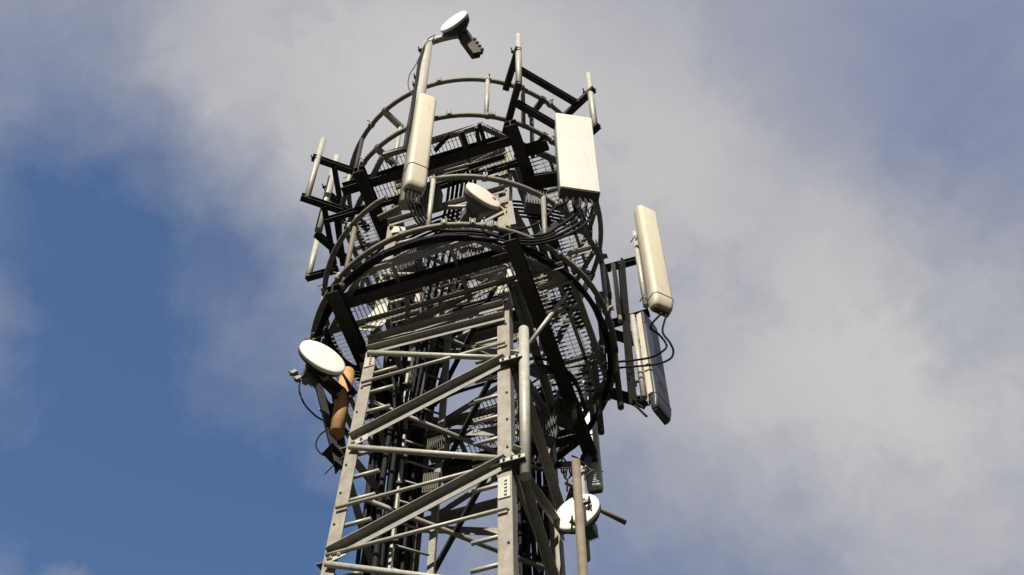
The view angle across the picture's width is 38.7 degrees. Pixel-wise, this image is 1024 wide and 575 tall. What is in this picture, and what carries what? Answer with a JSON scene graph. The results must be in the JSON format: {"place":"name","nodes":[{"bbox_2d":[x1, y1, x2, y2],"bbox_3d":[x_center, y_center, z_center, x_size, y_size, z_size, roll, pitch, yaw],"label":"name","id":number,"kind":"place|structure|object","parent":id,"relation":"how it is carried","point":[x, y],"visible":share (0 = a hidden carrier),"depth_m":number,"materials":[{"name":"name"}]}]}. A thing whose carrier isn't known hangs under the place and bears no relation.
{"place":"outdoors","nodes":[
{"label":"outdoors","id":0,"kind":"place"},
{"bbox_2d":[0,0,1023,574],"label":"sky","id":1,"kind":"structure","parent":0,"point":[834,188],"materials":[{"name":"blue"}]},
{"bbox_2d":[555,466,600,562],"bbox_3d":[0.579,1.753,12.030,0.400,1.200,0.295,-25,-63,13],"label":"microwave dish","id":2,"kind":"object","parent":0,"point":[565,511],"visible":0.69,"depth_m":11.69,"materials":[{"name":"metal"}]},
{"bbox_2d":[600,507,626,524],"bbox_3d":[0.793,1.887,12.210,0.362,0.112,0.044,22,-63,-12],"label":"stub pipe","id":3,"kind":"object","parent":2,"relation":"attached to","point":[613,516],"visible":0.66,"depth_m":12.19,"materials":[{"name":"metal"}]},
{"label":"ground","id":4,"kind":"structure","parent":0,"visible":0},
{"bbox_3d":[-0.450,7.095,2.244,3.200,0.120,3.200,0,-60,0],"label":"concrete foundation","id":5,"kind":"object","parent":4,"relation":"on","visible":0},
{"bbox_2d":[387,257,454,573],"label":"access ladder","id":6,"kind":"object","parent":5,"relation":"on","point":[433,533],"visible":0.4,"depth_m":12.44,"materials":[{"name":"metal"}]},
{"bbox_2d":[315,148,565,574],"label":"lattice tower","id":7,"kind":"structure","parent":5,"relation":"on","point":[501,465],"depth_m":12.03,"materials":[{"name":"metal"}]},
{"bbox_2d":[322,442,344,473],"bbox_3d":[-1.413,1.380,11.567,0.179,0.225,0.228,31,-65,-16],"label":"pipe bracket","id":8,"kind":"object","parent":7,"relation":"attached to","point":[327,453],"visible":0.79,"depth_m":11.58,"materials":[{"name":"metal"}]},
{"bbox_2d":[370,378,396,574],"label":"cable","id":9,"kind":"object","parent":7,"relation":"attached to","point":[376,553],"visible":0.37,"depth_m":11.73,"materials":[{"name":"black rubber"}]},
{"bbox_2d":[377,382,400,574],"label":"cable","id":10,"kind":"object","parent":7,"relation":"attached to","point":[388,500],"visible":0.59,"depth_m":11.98,"materials":[{"name":"black rubber"}]},
{"bbox_2d":[383,391,403,567],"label":"cable","id":11,"kind":"object","parent":7,"relation":"attached to","point":[394,480],"visible":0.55,"depth_m":12.14,"materials":[{"name":"black rubber"}]},
{"bbox_2d":[358,292,437,570],"bbox_3d":[-1.020,3.728,9.129,0.457,15.180,0.060,18,-62,-10],"label":"cable tray","id":12,"kind":"object","parent":7,"relation":"attached to","point":[414,545],"visible":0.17,"depth_m":12.49,"materials":[{"name":"metal"}]},
{"bbox_2d":[354,306,393,571],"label":"feeder cable","id":13,"kind":"object","parent":12,"relation":"attached to","point":[374,439],"visible":0.27,"depth_m":12.77,"materials":[{"name":"black rubber"}]},
{"bbox_2d":[355,309,392,561],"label":"feeder cable","id":14,"kind":"object","parent":12,"relation":"attached to","point":[369,462],"visible":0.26,"depth_m":12.89,"materials":[{"name":"black rubber"}]},
{"bbox_2d":[360,323,394,564],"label":"feeder cable","id":15,"kind":"object","parent":12,"relation":"attached to","point":[369,510],"visible":0.07,"depth_m":12.41,"materials":[{"name":"black rubber"}]},
{"bbox_2d":[362,302,401,574],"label":"feeder cable","id":16,"kind":"object","parent":12,"relation":"attached to","point":[376,478],"visible":0.29,"depth_m":12.63,"materials":[{"name":"black rubber"}]},
{"bbox_2d":[366,301,406,574],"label":"feeder cable","id":17,"kind":"object","parent":12,"relation":"attached to","point":[396,376],"visible":0.14,"depth_m":13.26,"materials":[{"name":"black rubber"}]},
{"bbox_2d":[380,295,412,543],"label":"feeder cable","id":18,"kind":"object","parent":12,"relation":"attached to","point":[403,364],"visible":0.24,"depth_m":13.96,"materials":[{"name":"black rubber"}]},
{"bbox_2d":[401,297,414,396],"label":"feeder cable","id":19,"kind":"object","parent":12,"relation":"attached to","point":[406,359],"visible":0.1,"depth_m":14.38,"materials":[{"name":"black rubber"}]},
{"bbox_2d":[397,308,423,567],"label":"feeder cable","id":20,"kind":"object","parent":12,"relation":"attached to","point":[408,455],"visible":0.1,"depth_m":12.89,"materials":[{"name":"black rubber"}]},
{"bbox_2d":[397,309,424,568],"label":"feeder cable","id":21,"kind":"object","parent":12,"relation":"attached to","point":[401,541],"visible":0.09,"depth_m":12.88,"materials":[{"name":"black rubber"}]},
{"bbox_2d":[404,306,430,570],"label":"feeder cable","id":22,"kind":"object","parent":12,"relation":"attached to","point":[406,557],"visible":0.16,"depth_m":12.64,"materials":[{"name":"black rubber"}]},
{"bbox_2d":[407,305,435,570],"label":"feeder cable","id":23,"kind":"object","parent":12,"relation":"attached to","point":[415,494],"visible":0.19,"depth_m":12.67,"materials":[{"name":"black rubber"}]},
{"bbox_2d":[396,248,422,271],"bbox_3d":[-0.996,-0.221,14.096,0.220,0.365,0.132,-22,-63,12],"label":"metal grating","id":24,"kind":"object","parent":7,"relation":"attached to","point":[411,266],"visible":0.45,"depth_m":13.98,"materials":[{"name":"grey metal"}]},
{"bbox_2d":[416,184,442,215],"bbox_3d":[-0.851,-0.876,14.759,0.260,0.425,0.142,-13,-61,7],"label":"radio unit","id":25,"kind":"object","parent":7,"relation":"attached to","point":[438,200],"visible":0.42,"depth_m":14.66,"materials":[{"name":"grey metal"}]},
{"bbox_2d":[422,472,440,494],"bbox_3d":[-0.660,1.639,11.931,0.130,0.285,0.122,-9,-61,5],"label":"radio unit","id":26,"kind":"object","parent":7,"relation":"attached to","point":[431,487],"visible":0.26,"depth_m":11.93,"materials":[{"name":"grey metal"}]},
{"bbox_2d":[427,432,449,463],"bbox_3d":[-0.640,1.382,12.590,0.160,0.305,0.142,-18,-62,10],"label":"radio unit","id":27,"kind":"object","parent":7,"relation":"attached to","point":[438,441],"visible":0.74,"depth_m":12.55,"materials":[{"name":"grey metal"}]},
{"bbox_2d":[305,169,618,501],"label":"work platform","id":28,"kind":"structure","parent":7,"relation":"attached to","point":[341,303],"depth_m":13.12,"materials":[{"name":"metal"}]},
{"bbox_2d":[329,366,354,439],"bbox_3d":[-1.438,0.966,12.366,0.124,0.951,0.124,0,-61,0],"label":"tan pipe","id":29,"kind":"object","parent":28,"relation":"attached to","point":[339,417],"visible":0.9,"depth_m":12.21,"materials":[{"name":"orange metal"}]},
{"bbox_2d":[287,340,344,410],"bbox_3d":[-1.618,0.710,12.364,0.573,0.443,0.335,37,-67,-19],"label":"microwave dish","id":30,"kind":"object","parent":29,"relation":"attached to","point":[324,364],"visible":1,"depth_m":12.27,"materials":[{"name":"metal"}]},
{"bbox_2d":[298,382,325,421],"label":"cable","id":31,"kind":"object","parent":30,"relation":"hanging from","point":[316,416],"visible":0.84,"depth_m":12.19,"materials":[{"name":"black rubber"}]},
{"bbox_2d":[324,333,392,391],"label":"cable","id":32,"kind":"object","parent":28,"relation":"attached to","point":[346,364],"visible":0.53,"depth_m":13.17,"materials":[{"name":"black rubber"}]},
{"bbox_2d":[324,327,395,408],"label":"cable","id":33,"kind":"object","parent":28,"relation":"hanging from","point":[358,367],"visible":0.68,"depth_m":13.12,"materials":[{"name":"black rubber"}]},
{"bbox_2d":[324,338,395,426],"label":"cable","id":34,"kind":"object","parent":28,"relation":"attached to","point":[360,373],"visible":0.27,"depth_m":13.07,"materials":[{"name":"black rubber"}]},
{"bbox_2d":[324,344,395,431],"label":"cable","id":35,"kind":"object","parent":28,"relation":"attached to","point":[383,380],"visible":0.23,"depth_m":12.79,"materials":[{"name":"black rubber"}]},
{"bbox_2d":[316,236,457,340],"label":"cable","id":36,"kind":"object","parent":28,"relation":"attached to","point":[380,258],"visible":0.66,"depth_m":12.86,"materials":[{"name":"black rubber"}]},
{"bbox_2d":[368,399,410,567],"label":"cable","id":37,"kind":"object","parent":28,"relation":"hanging from","point":[389,401],"visible":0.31,"depth_m":12.32,"materials":[{"name":"black rubber"}]},
{"bbox_2d":[367,413,412,568],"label":"cable","id":38,"kind":"object","parent":28,"relation":"hanging from","point":[369,415],"visible":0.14,"depth_m":11.87,"materials":[{"name":"black rubber"}]},
{"bbox_2d":[312,234,468,389],"bbox_3d":[-1.308,0.144,13.123,0.599,0.053,2.264,35,-66,-18],"label":"cable","id":39,"kind":"object","parent":28,"relation":"attached to","point":[352,273],"visible":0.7,"depth_m":12.86,"materials":[{"name":"black rubber"}]},
{"bbox_2d":[317,238,470,413],"bbox_3d":[-1.281,0.225,13.173,0.668,0.053,2.306,32,-65,-17],"label":"cable","id":40,"kind":"object","parent":28,"relation":"attached to","point":[365,270],"visible":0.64,"depth_m":12.94,"materials":[{"name":"black rubber"}]},
{"bbox_2d":[315,232,484,418],"bbox_3d":[-1.270,0.216,13.198,0.782,0.059,2.493,32,-65,-17],"label":"cable","id":41,"kind":"object","parent":28,"relation":"attached to","point":[470,234],"visible":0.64,"depth_m":12.83,"materials":[{"name":"black rubber"}]},
{"bbox_2d":[400,423,416,569],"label":"cable","id":42,"kind":"object","parent":28,"relation":"hanging from","point":[404,543],"visible":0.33,"depth_m":12.32,"materials":[{"name":"black rubber"}]},
{"bbox_2d":[320,237,504,434],"bbox_3d":[-1.153,0.269,13.226,0.952,0.056,2.560,33,-66,-17],"label":"cable","id":43,"kind":"object","parent":28,"relation":"attached to","point":[493,242],"visible":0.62,"depth_m":12.85,"materials":[{"name":"black rubber"}]},
{"bbox_2d":[328,236,498,415],"bbox_3d":[-1.214,0.240,13.211,0.872,0.062,2.552,33,-66,-17],"label":"cable","id":44,"kind":"object","parent":28,"relation":"attached to","point":[484,238],"visible":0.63,"depth_m":12.81,"materials":[{"name":"black rubber"}]},
{"bbox_2d":[455,183,499,253],"bbox_3d":[-0.382,-0.699,13.309,0.461,0.850,0.350,-27,-64,14],"label":"microwave dish","id":45,"kind":"object","parent":28,"relation":"on","point":[480,200],"visible":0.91,"depth_m":13.34,"materials":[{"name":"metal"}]},
{"bbox_2d":[417,364,587,417],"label":"cable","id":46,"kind":"object","parent":28,"relation":"hanging from","point":[495,381],"visible":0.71,"depth_m":13.36,"materials":[{"name":"black rubber"}]},
{"bbox_2d":[419,356,587,411],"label":"cable","id":47,"kind":"object","parent":28,"relation":"hanging from","point":[568,372],"visible":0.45,"depth_m":13.30,"materials":[{"name":"black rubber"}]},
{"bbox_2d":[498,198,580,239],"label":"cable","id":48,"kind":"object","parent":28,"relation":"attached to","point":[562,228],"visible":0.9,"depth_m":13.21,"materials":[{"name":"black rubber"}]},
{"bbox_2d":[522,247,605,455],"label":"cable","id":49,"kind":"object","parent":28,"relation":"attached to","point":[605,334],"visible":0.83,"depth_m":13.31,"materials":[{"name":"black rubber"}]},
{"bbox_2d":[523,249,610,457],"bbox_3d":[0.568,0.632,13.398,0.661,0.057,2.324,-7,-61,4],"label":"cable","id":50,"kind":"object","parent":28,"relation":"attached to","point":[601,329],"visible":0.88,"depth_m":13.25,"materials":[{"name":"black rubber"}]},
{"bbox_2d":[521,246,612,460],"bbox_3d":[0.546,0.643,13.439,0.771,0.057,2.470,-5,-61,3],"label":"cable","id":51,"kind":"object","parent":28,"relation":"attached to","point":[541,254],"visible":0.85,"depth_m":12.96,"materials":[{"name":"black rubber"}]},
{"bbox_2d":[530,251,613,460],"bbox_3d":[0.591,0.677,13.423,0.681,0.055,2.348,-4,-61,2],"label":"cable","id":52,"kind":"object","parent":28,"relation":"attached to","point":[603,323],"visible":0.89,"depth_m":13.22,"materials":[{"name":"black rubber"}]},
{"bbox_2d":[578,364,603,494],"bbox_3d":[0.786,1.444,14.362,0.150,2.204,0.280,-10,-61,6],"label":"panel antenna","id":53,"kind":"object","parent":28,"relation":"attached to","point":[594,480],"visible":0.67,"depth_m":13.67,"materials":[{"name":"metal"}]},
{"bbox_2d":[552,390,644,409],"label":"cable","id":54,"kind":"object","parent":28,"relation":"attached to","point":[634,402],"visible":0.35,"depth_m":13.74,"materials":[{"name":"black rubber"}]},
{"bbox_2d":[590,231,649,434],"bbox_3d":[1.108,0.465,14.654,0.675,3.550,0.500,0,-61,0],"label":"mounting frame","id":55,"kind":"object","parent":28,"relation":"attached to","point":[624,319],"visible":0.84,"depth_m":14.64,"materials":[{"name":"black metal"}]},
{"bbox_2d":[538,382,647,416],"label":"cable","id":56,"kind":"object","parent":55,"relation":"attached to","point":[634,405],"visible":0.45,"depth_m":13.70,"materials":[{"name":"black rubber"}]},
{"bbox_2d":[630,205,673,317],"bbox_3d":[1.420,-0.226,15.101,0.243,2.220,0.337,24,-63,-13],"label":"panel antenna","id":57,"kind":"object","parent":55,"relation":"attached to","point":[658,295],"visible":1,"depth_m":14.86,"materials":[{"name":"beige plastic"}]},
{"bbox_2d":[532,312,667,382],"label":"cable","id":58,"kind":"object","parent":57,"relation":"attached to","point":[654,331],"visible":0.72,"depth_m":14.08,"materials":[{"name":"black rubber"}]},
{"bbox_2d":[537,314,673,390],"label":"cable","id":59,"kind":"object","parent":57,"relation":"hanging from","point":[658,363],"visible":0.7,"depth_m":13.96,"materials":[{"name":"black rubber"}]},
{"bbox_2d":[632,311,671,424],"bbox_3d":[1.310,0.819,14.186,0.281,1.812,0.285,-32,-65,17],"label":"panel antenna","id":60,"kind":"object","parent":55,"relation":"attached to","point":[658,398],"visible":0.95,"depth_m":13.96,"materials":[{"name":"grey plastic"}]},
{"bbox_2d":[325,73,603,367],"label":"work platform","id":61,"kind":"structure","parent":7,"relation":"attached to","point":[361,180],"depth_m":15.23,"materials":[{"name":"metal"}]},
{"bbox_2d":[300,137,370,281],"bbox_3d":[-1.946,-0.978,16.520,0.643,1.980,1.052,0,-61,0],"label":"mounting frame","id":62,"kind":"object","parent":61,"relation":"attached to","point":[330,201],"visible":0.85,"depth_m":15.94,"materials":[{"name":"metal"}]},
{"bbox_2d":[398,40,432,209],"bbox_3d":[-1.009,-1.792,15.207,0.166,4.236,0.114,-18,-62,10],"label":"mast pipe","id":63,"kind":"object","parent":61,"relation":"attached to","point":[422,81],"visible":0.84,"depth_m":15.89,"materials":[{"name":"metal"}]},
{"bbox_2d":[402,50,421,150],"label":"cable","id":64,"kind":"object","parent":63,"relation":"attached to","point":[410,108],"visible":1,"depth_m":15.07,"materials":[{"name":"black rubber"}]},
{"bbox_2d":[404,48,422,150],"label":"cable","id":65,"kind":"object","parent":63,"relation":"attached to","point":[410,113],"visible":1,"depth_m":14.93,"materials":[{"name":"black rubber"}]},
{"bbox_2d":[405,45,424,150],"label":"cable","id":66,"kind":"object","parent":63,"relation":"attached to","point":[414,99],"visible":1,"depth_m":15.31,"materials":[{"name":"black rubber"}]},
{"bbox_2d":[403,93,435,196],"bbox_3d":[-0.924,-1.332,14.223,0.212,2.248,0.327,21,-63,-12],"label":"panel antenna","id":67,"kind":"object","parent":63,"relation":"attached to","point":[416,171],"visible":0.97,"depth_m":13.98,"materials":[{"name":"beige plastic"}]},
{"bbox_2d":[406,190,496,232],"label":"cable","id":68,"kind":"object","parent":67,"relation":"hanging from","point":[411,210],"visible":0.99,"depth_m":13.02,"materials":[{"name":"black rubber"}]},
{"bbox_2d":[409,191,498,233],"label":"cable","id":69,"kind":"object","parent":67,"relation":"hanging from","point":[415,210],"visible":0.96,"depth_m":13.01,"materials":[{"name":"black rubber"}]},
{"bbox_2d":[413,193,497,234],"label":"cable","id":70,"kind":"object","parent":67,"relation":"hanging from","point":[418,209],"visible":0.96,"depth_m":13.05,"materials":[{"name":"black rubber"}]},
{"bbox_2d":[417,194,498,237],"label":"cable","id":71,"kind":"object","parent":67,"relation":"hanging from","point":[420,206],"visible":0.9,"depth_m":12.96,"materials":[{"name":"black rubber"}]},
{"bbox_2d":[428,11,472,46],"bbox_3d":[-0.705,-2.954,17.226,0.580,0.503,0.342,-26,-64,14],"label":"microwave dish","id":72,"kind":"object","parent":63,"relation":"attached to","point":[455,26],"visible":0.94,"depth_m":17.14,"materials":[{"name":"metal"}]},
{"bbox_2d":[460,37,483,58],"bbox_3d":[-0.517,-2.923,17.525,0.214,0.396,0.422,-38,-67,19],"label":"radio unit","id":73,"kind":"object","parent":72,"relation":"attached to","point":[474,49],"visible":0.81,"depth_m":17.51,"materials":[{"name":"grey metal"}]},
{"bbox_2d":[404,173,451,403],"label":"cable","id":74,"kind":"object","parent":61,"relation":"hanging from","point":[420,310],"visible":0.45,"depth_m":13.71,"materials":[{"name":"black rubber"}]},
{"bbox_2d":[408,171,456,401],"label":"cable","id":75,"kind":"object","parent":61,"relation":"hanging from","point":[426,308],"visible":0.42,"depth_m":13.81,"materials":[{"name":"black rubber"}]},
{"bbox_2d":[408,170,460,423],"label":"cable","id":76,"kind":"object","parent":61,"relation":"hanging from","point":[426,341],"visible":0.44,"depth_m":13.95,"materials":[{"name":"black rubber"}]},
{"bbox_2d":[411,169,465,429],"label":"cable","id":77,"kind":"object","parent":61,"relation":"hanging from","point":[432,340],"visible":0.43,"depth_m":14.01,"materials":[{"name":"black rubber"}]},
{"bbox_2d":[414,169,469,435],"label":"cable","id":78,"kind":"object","parent":61,"relation":"hanging from","point":[431,372],"visible":0.35,"depth_m":13.81,"materials":[{"name":"black rubber"}]},
{"bbox_2d":[417,170,473,442],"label":"cable","id":79,"kind":"object","parent":61,"relation":"hanging from","point":[433,385],"visible":0.3,"depth_m":13.77,"materials":[{"name":"black rubber"}]},
{"bbox_2d":[419,168,478,448],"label":"cable","id":80,"kind":"object","parent":61,"relation":"hanging from","point":[439,384],"visible":0.17,"depth_m":13.36,"materials":[{"name":"black rubber"}]},
{"bbox_2d":[366,200,557,259],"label":"cable","id":81,"kind":"object","parent":61,"relation":"attached to","point":[440,216],"visible":0.34,"depth_m":15.34,"materials":[{"name":"black rubber"}]},
{"bbox_2d":[369,215,569,275],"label":"cable","id":82,"kind":"object","parent":61,"relation":"attached to","point":[535,218],"visible":0.2,"depth_m":15.19,"materials":[{"name":"black rubber"}]},
{"bbox_2d":[382,204,564,250],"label":"cable","id":83,"kind":"object","parent":61,"relation":"attached to","point":[547,210],"visible":0.27,"depth_m":15.27,"materials":[{"name":"black rubber"}]},
{"bbox_2d":[381,211,568,261],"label":"cable","id":84,"kind":"object","parent":61,"relation":"attached to","point":[520,212],"visible":0.2,"depth_m":15.23,"materials":[{"name":"black rubber"}]},
{"bbox_2d":[402,208,562,240],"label":"cable","id":85,"kind":"object","parent":61,"relation":"attached to","point":[522,209],"visible":0.18,"depth_m":15.26,"materials":[{"name":"black rubber"}]},
{"bbox_2d":[524,185,547,214],"bbox_3d":[0.239,-0.877,14.759,0.220,0.405,0.142,9,-61,-5],"label":"radio unit","id":86,"kind":"object","parent":61,"relation":"attached to","point":[532,204],"visible":0.65,"depth_m":14.64,"materials":[{"name":"grey metal"}]},
{"bbox_2d":[502,33,600,134],"bbox_3d":[0.333,-2.052,15.749,1.056,1.565,0.575,26,-64,-14],"label":"mounting frame","id":87,"kind":"object","parent":61,"relation":"attached to","point":[517,68],"visible":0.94,"depth_m":15.77,"materials":[{"name":"metal"}]},
{"bbox_2d":[554,113,599,203],"bbox_3d":[0.618,-1.202,14.492,0.385,1.853,0.320,8,-61,-4],"label":"panel antenna","id":88,"kind":"object","parent":87,"relation":"attached to","point":[576,167],"visible":0.98,"depth_m":14.27,"materials":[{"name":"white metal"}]},
{"bbox_2d":[498,197,576,237],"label":"cable","id":89,"kind":"object","parent":88,"relation":"attached to","point":[562,223],"visible":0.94,"depth_m":13.36,"materials":[{"name":"black rubber"}]},
{"bbox_2d":[506,196,568,229],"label":"cable","id":90,"kind":"object","parent":88,"relation":"attached to","point":[547,214],"visible":0.91,"depth_m":13.42,"materials":[{"name":"black rubber"}]},
{"bbox_2d":[498,199,587,242],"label":"cable","id":91,"kind":"object","parent":88,"relation":"attached to","point":[560,233],"visible":0.88,"depth_m":13.16,"materials":[{"name":"black rubber"}]},
{"bbox_2d":[499,200,593,245],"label":"cable","id":92,"kind":"object","parent":88,"relation":"attached to","point":[558,238],"visible":0.92,"depth_m":13.10,"materials":[{"name":"black rubber"}]},
{"bbox_2d":[456,244,481,272],"bbox_3d":[-0.425,-0.290,14.287,0.240,0.385,0.142,9,-61,-5],"label":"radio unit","id":93,"kind":"object","parent":7,"relation":"attached to","point":[468,252],"visible":0.11,"depth_m":14.28,"materials":[{"name":"grey metal"}]},
{"bbox_2d":[511,445,521,455],"bbox_3d":[0.057,1.250,10.806,0.147,0.060,0.138,15,-62,-8],"label":"pipe bracket","id":94,"kind":"object","parent":7,"relation":"attached to","point":[515,449],"visible":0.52,"depth_m":10.80,"materials":[{"name":"metal"}]},
{"bbox_2d":[519,325,531,480],"bbox_3d":[0.099,0.856,11.443,0.086,2.077,0.086,0,-61,0],"label":"standoff pipe","id":95,"kind":"object","parent":7,"relation":"attached to","point":[524,420],"visible":1,"depth_m":11.28,"materials":[{"name":"metal"}]},
{"bbox_2d":[517,401,548,574],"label":"cable tray","id":96,"kind":"object","parent":7,"relation":"attached to","point":[524,521],"visible":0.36,"depth_m":12.40,"materials":[{"name":"metal"}]},
{"bbox_2d":[517,397,524,574],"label":"feeder cable","id":97,"kind":"object","parent":96,"relation":"attached to","point":[520,537],"visible":0.35,"depth_m":12.05,"materials":[{"name":"black rubber"}]},
{"bbox_2d":[523,508,524,571],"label":"feeder cable","id":98,"kind":"object","parent":96,"relation":"attached to","point":[524,537],"visible":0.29,"depth_m":12.09,"materials":[{"name":"black rubber"}]},
{"bbox_2d":[525,516,530,574],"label":"feeder cable","id":99,"kind":"object","parent":96,"relation":"attached to","point":[528,546],"visible":0.26,"depth_m":11.93,"materials":[{"name":"black rubber"}]},
{"bbox_2d":[531,442,537,574],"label":"feeder cable","id":100,"kind":"object","parent":96,"relation":"attached to","point":[534,551],"visible":0.38,"depth_m":11.99,"materials":[{"name":"black rubber"}]},
{"bbox_2d":[536,406,543,574],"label":"feeder cable","id":101,"kind":"object","parent":96,"relation":"attached to","point":[538,479],"visible":0.29,"depth_m":12.64,"materials":[{"name":"black rubber"}]},
{"bbox_2d":[541,394,548,574],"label":"feeder cable","id":102,"kind":"object","parent":96,"relation":"attached to","point":[545,517],"visible":0.27,"depth_m":12.47,"materials":[{"name":"black rubber"}]},
{"bbox_2d":[531,408,556,447],"bbox_3d":[0.276,1.223,12.615,0.200,0.385,0.142,18,-62,-10],"label":"radio unit","id":103,"kind":"object","parent":7,"relation":"attached to","point":[548,422],"visible":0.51,"depth_m":12.56,"materials":[{"name":"grey metal"}]},
{"bbox_2d":[554,461,571,468],"bbox_3d":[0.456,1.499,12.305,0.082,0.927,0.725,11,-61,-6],"label":"pipe bracket","id":104,"kind":"object","parent":7,"relation":"attached to","point":[564,464],"visible":0.69,"depth_m":12.39,"materials":[{"name":"metal"}]},
{"bbox_2d":[564,458,590,574],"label":"support pipe","id":105,"kind":"object","parent":104,"relation":"attached to","point":[578,522],"visible":1,"depth_m":11.20,"materials":[{"name":"metal"}]},
{"bbox_2d":[551,396,576,430],"bbox_3d":[0.474,1.151,13.264,0.200,0.325,0.142,22,-63,-12],"label":"radio unit","id":106,"kind":"object","parent":7,"relation":"attached to","point":[564,411],"visible":0.99,"depth_m":13.20,"materials":[{"name":"black metal"}]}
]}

